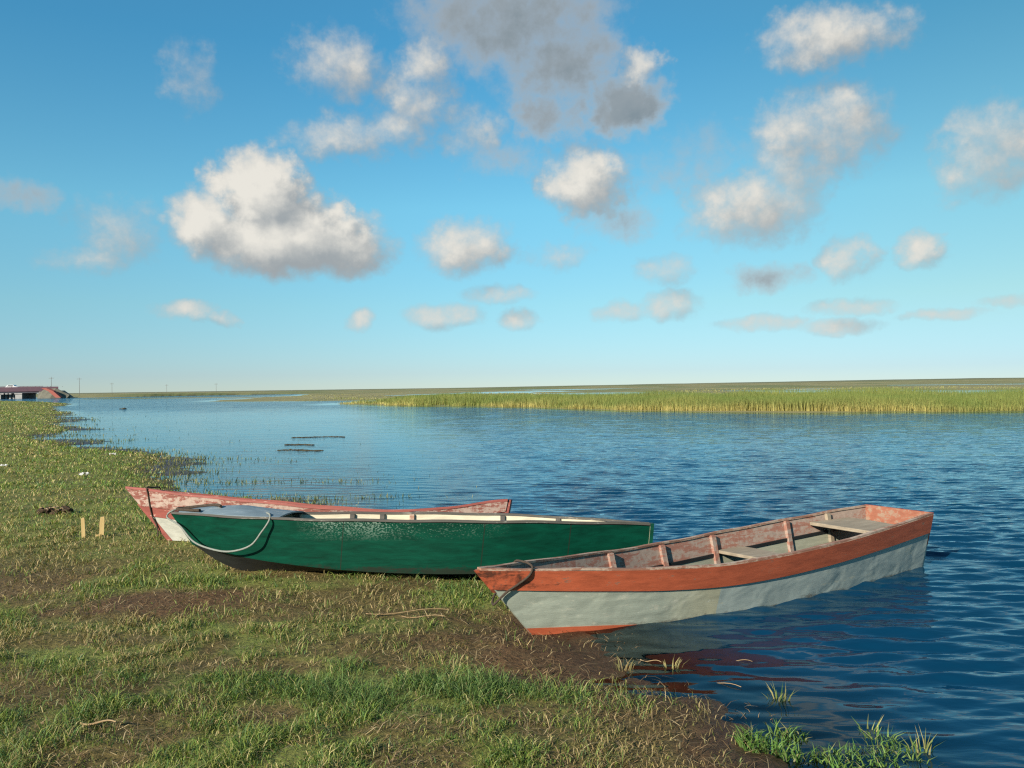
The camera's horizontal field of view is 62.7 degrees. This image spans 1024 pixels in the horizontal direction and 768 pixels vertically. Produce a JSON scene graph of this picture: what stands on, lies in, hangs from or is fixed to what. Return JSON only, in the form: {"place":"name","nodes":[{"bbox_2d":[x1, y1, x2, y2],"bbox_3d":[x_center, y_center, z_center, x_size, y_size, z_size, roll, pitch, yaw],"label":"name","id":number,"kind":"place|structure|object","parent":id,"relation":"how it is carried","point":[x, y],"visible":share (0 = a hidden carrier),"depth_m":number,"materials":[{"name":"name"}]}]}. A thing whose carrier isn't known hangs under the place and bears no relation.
{"place":"outdoors","nodes":[
{"label":"outdoors","id":0,"kind":"place"},
{"bbox_2d":[284,444,313,444],"bbox_3d":[-6.153,1.771,24.482,1.039,0.057,0.333,-1,0,19],"label":"weed strip","id":1,"kind":"object","parent":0,"point":[298,444],"visible":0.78,"depth_m":24.45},
{"bbox_2d":[0,384,1023,767],"bbox_3d":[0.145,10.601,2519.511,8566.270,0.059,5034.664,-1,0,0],"label":"water","id":2,"kind":"structure","parent":0,"point":[932,646],"depth_m":13.61,"materials":[{"name":"blue liquid"}]},
{"bbox_2d":[277,449,323,450],"bbox_3d":[-5.585,1.751,22.204,1.341,0.057,0.309,-1,0,21],"label":"weed strip","id":3,"kind":"object","parent":2,"relation":"on","point":[301,450],"visible":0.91,"depth_m":22.14,"materials":[{"name":"plant"}]},
{"bbox_2d":[292,436,344,437],"bbox_3d":[-6.483,1.789,28.286,1.844,0.056,0.497,-1,0,3],"label":"weed strip","id":4,"kind":"object","parent":2,"relation":"on","point":[319,436],"visible":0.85,"depth_m":28.24,"materials":[{"name":"brown plant"}]},
{"bbox_2d":[125,486,511,540],"bbox_3d":[-1.966,1.317,8.502,3.931,0.597,0.900,-1,-8,1],"label":"rowboat","id":5,"kind":"object","parent":2,"relation":"on","point":[163,503],"visible":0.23,"depth_m":8.32,"materials":[{"name":"red paint"}]},
{"bbox_2d":[146,486,160,536],"bbox_3d":[-3.619,1.287,8.585,0.106,0.512,0.317,-1,0,0],"label":"mooring rope","id":6,"kind":"object","parent":5,"relation":"attached to","point":[147,487],"visible":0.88,"depth_m":8.48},
{"bbox_2d":[95,384,1023,405],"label":"marsh plants","id":7,"kind":"object","parent":2,"relation":"on","point":[666,390],"visible":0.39,"depth_m":182.42,"materials":[{"name":"plant"}]},
{"bbox_2d":[661,658,685,674],"bbox_3d":[0.921,1.591,4.761,0.129,0.108,0.150,-1,0,-45],"label":"grass tuft","id":8,"kind":"object","parent":2,"relation":"on","point":[673,669],"visible":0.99,"depth_m":4.75,"materials":[{"name":"beige plant"}]},
{"bbox_2d":[695,679,740,686],"bbox_3d":[1.102,1.600,4.494,0.261,0.023,0.015,-1,0,36],"label":"dry stalk","id":9,"kind":"object","parent":2,"relation":"on","point":[715,683],"visible":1,"depth_m":4.51,"materials":[{"name":"beige plant"}]},
{"bbox_2d":[762,683,793,708],"bbox_3d":[1.350,1.571,4.248,0.182,0.131,0.128,-1,0,42],"label":"grass tuft","id":10,"kind":"object","parent":2,"relation":"on","point":[781,703],"visible":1,"depth_m":4.25,"materials":[{"name":"green plant"}]},
{"bbox_2d":[897,727,940,762],"bbox_3d":[1.757,1.558,3.643,0.161,0.143,0.162,-1,0,-24],"label":"grass tuft","id":11,"kind":"object","parent":2,"relation":"on","point":[925,751],"visible":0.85,"depth_m":3.63,"materials":[{"name":"green plant"}]},
{"bbox_2d":[0,378,1023,767],"bbox_3d":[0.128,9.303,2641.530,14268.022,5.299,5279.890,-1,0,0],"label":"ground","id":12,"kind":"structure","parent":0,"point":[820,720],"depth_m":4.99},
{"bbox_2d":[0,386,73,398],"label":"building","id":13,"kind":"structure","parent":12,"relation":"on","point":[16,392],"depth_m":271.96,"materials":[{"name":"concrete"}]},
{"bbox_2d":[37,505,73,514],"bbox_3d":[-5.671,1.582,10.490,0.457,0.138,0.332,-1,0,0],"label":"dirt heap","id":14,"kind":"object","parent":12,"relation":"on","point":[48,510],"visible":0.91,"depth_m":10.38,"materials":[{"name":"soil"}]},
{"bbox_2d":[81,518,85,537],"bbox_3d":[-4.460,1.569,8.744,0.036,0.356,0.032,-3,1,-20],"label":"stake","id":15,"kind":"object","parent":12,"relation":"on","point":[83,532],"visible":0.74,"depth_m":8.73,"materials":[{"name":"brown wood"}]},
{"bbox_2d":[80,719,116,725],"bbox_3d":[-1.840,1.505,3.734,0.172,0.028,0.017,-1,0,6],"label":"dry stalk","id":16,"kind":"object","parent":12,"relation":"on","point":[90,724],"visible":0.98,"depth_m":3.73,"materials":[{"name":"beige plant"}]},
{"bbox_2d":[95,516,104,536],"bbox_3d":[-4.251,1.549,8.664,0.077,0.361,0.044,2,-1,-20],"label":"stake","id":17,"kind":"object","parent":12,"relation":"on","point":[102,525],"visible":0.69,"depth_m":8.66,"materials":[{"name":"brown wood"}]},
{"bbox_2d":[32,411,546,509],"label":"shallow grass","id":18,"kind":"structure","parent":12,"relation":"on","point":[195,480],"depth_m":16.33,"materials":[{"name":"green plant"}]},
{"bbox_2d":[0,401,751,767],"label":"grass","id":19,"kind":"structure","parent":12,"relation":"on","point":[358,701],"depth_m":4.34,"materials":[{"name":"green plant"}]},
{"bbox_2d":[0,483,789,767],"bbox_3d":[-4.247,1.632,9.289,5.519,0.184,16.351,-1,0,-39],"label":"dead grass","id":20,"kind":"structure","parent":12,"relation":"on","point":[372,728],"depth_m":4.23,"materials":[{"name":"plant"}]},
{"bbox_2d":[366,608,448,614],"bbox_3d":[-0.699,1.521,5.614,0.551,0.024,0.027,-1,0,-5],"label":"dry stalk","id":21,"kind":"object","parent":12,"relation":"on","point":[404,611],"visible":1,"depth_m":5.61,"materials":[{"name":"beige plant"}]},
{"bbox_2d":[171,505,653,573],"bbox_3d":[-0.854,1.289,6.992,4.043,0.581,0.898,-1,-5,2],"label":"rowboat","id":22,"kind":"object","parent":12,"relation":"on","point":[407,542],"visible":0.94,"depth_m":6.68,"materials":[{"name":"green paint"}]},
{"bbox_2d":[176,503,221,511],"bbox_3d":[-2.611,1.032,7.045,0.449,0.064,0.204,-1,0,32],"label":"mooring rope","id":23,"kind":"object","parent":22,"relation":"on","point":[187,508],"visible":0.98,"depth_m":7.04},
{"bbox_2d":[166,509,270,552],"bbox_3d":[-2.402,1.204,6.906,1.041,0.319,0.174,-1,0,21],"label":"mooring rope","id":24,"kind":"object","parent":22,"relation":"attached to","point":[198,544],"visible":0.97,"depth_m":6.82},
{"bbox_2d":[401,615,445,617],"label":"dry stalk","id":25,"kind":"object","parent":12,"relation":"on","point":[421,616],"visible":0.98,"depth_m":5.49,"materials":[{"name":"beige plant"}]},
{"bbox_2d":[610,656,635,671],"bbox_3d":[0.629,1.568,4.710,0.147,0.095,0.138,-1,0,29],"label":"grass tuft","id":26,"kind":"object","parent":12,"relation":"on","point":[625,669],"visible":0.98,"depth_m":4.71,"materials":[{"name":"beige plant"}]},
{"bbox_2d":[336,385,1023,411],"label":"reed bed","id":27,"kind":"object","parent":12,"relation":"on","point":[886,399],"visible":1,"depth_m":52.91,"materials":[{"name":"green plant"}]},
{"bbox_2d":[474,504,933,634],"bbox_3d":[1.621,1.398,6.346,4.393,0.570,0.944,-1,0,-33],"label":"rowboat","id":28,"kind":"object","parent":12,"relation":"on","point":[661,584],"visible":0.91,"depth_m":6.00,"materials":[{"name":"orange paint"}]},
{"bbox_2d":[491,559,533,605],"bbox_3d":[0.003,1.253,5.341,0.269,0.250,0.271,-1,0,0],"label":"mooring rope","id":29,"kind":"object","parent":28,"relation":"attached to","point":[513,587],"visible":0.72,"depth_m":5.24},
{"bbox_2d":[851,714,883,738],"bbox_3d":[1.616,1.571,3.845,0.136,0.121,0.140,-1,0,42],"label":"grass tuft","id":30,"kind":"object","parent":12,"relation":"on","point":[876,727],"visible":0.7,"depth_m":3.86,"materials":[{"name":"green plant"}]},
{"bbox_2d":[0,0,1023,393],"label":"sky","id":31,"kind":"structure","parent":0,"point":[196,195],"materials":[{"name":"blue"}]},
{"bbox_2d":[726,718,941,767],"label":"shore grass","id":32,"kind":"structure","parent":0,"point":[875,745],"depth_m":3.63,"materials":[{"name":"green plant"}]}
]}

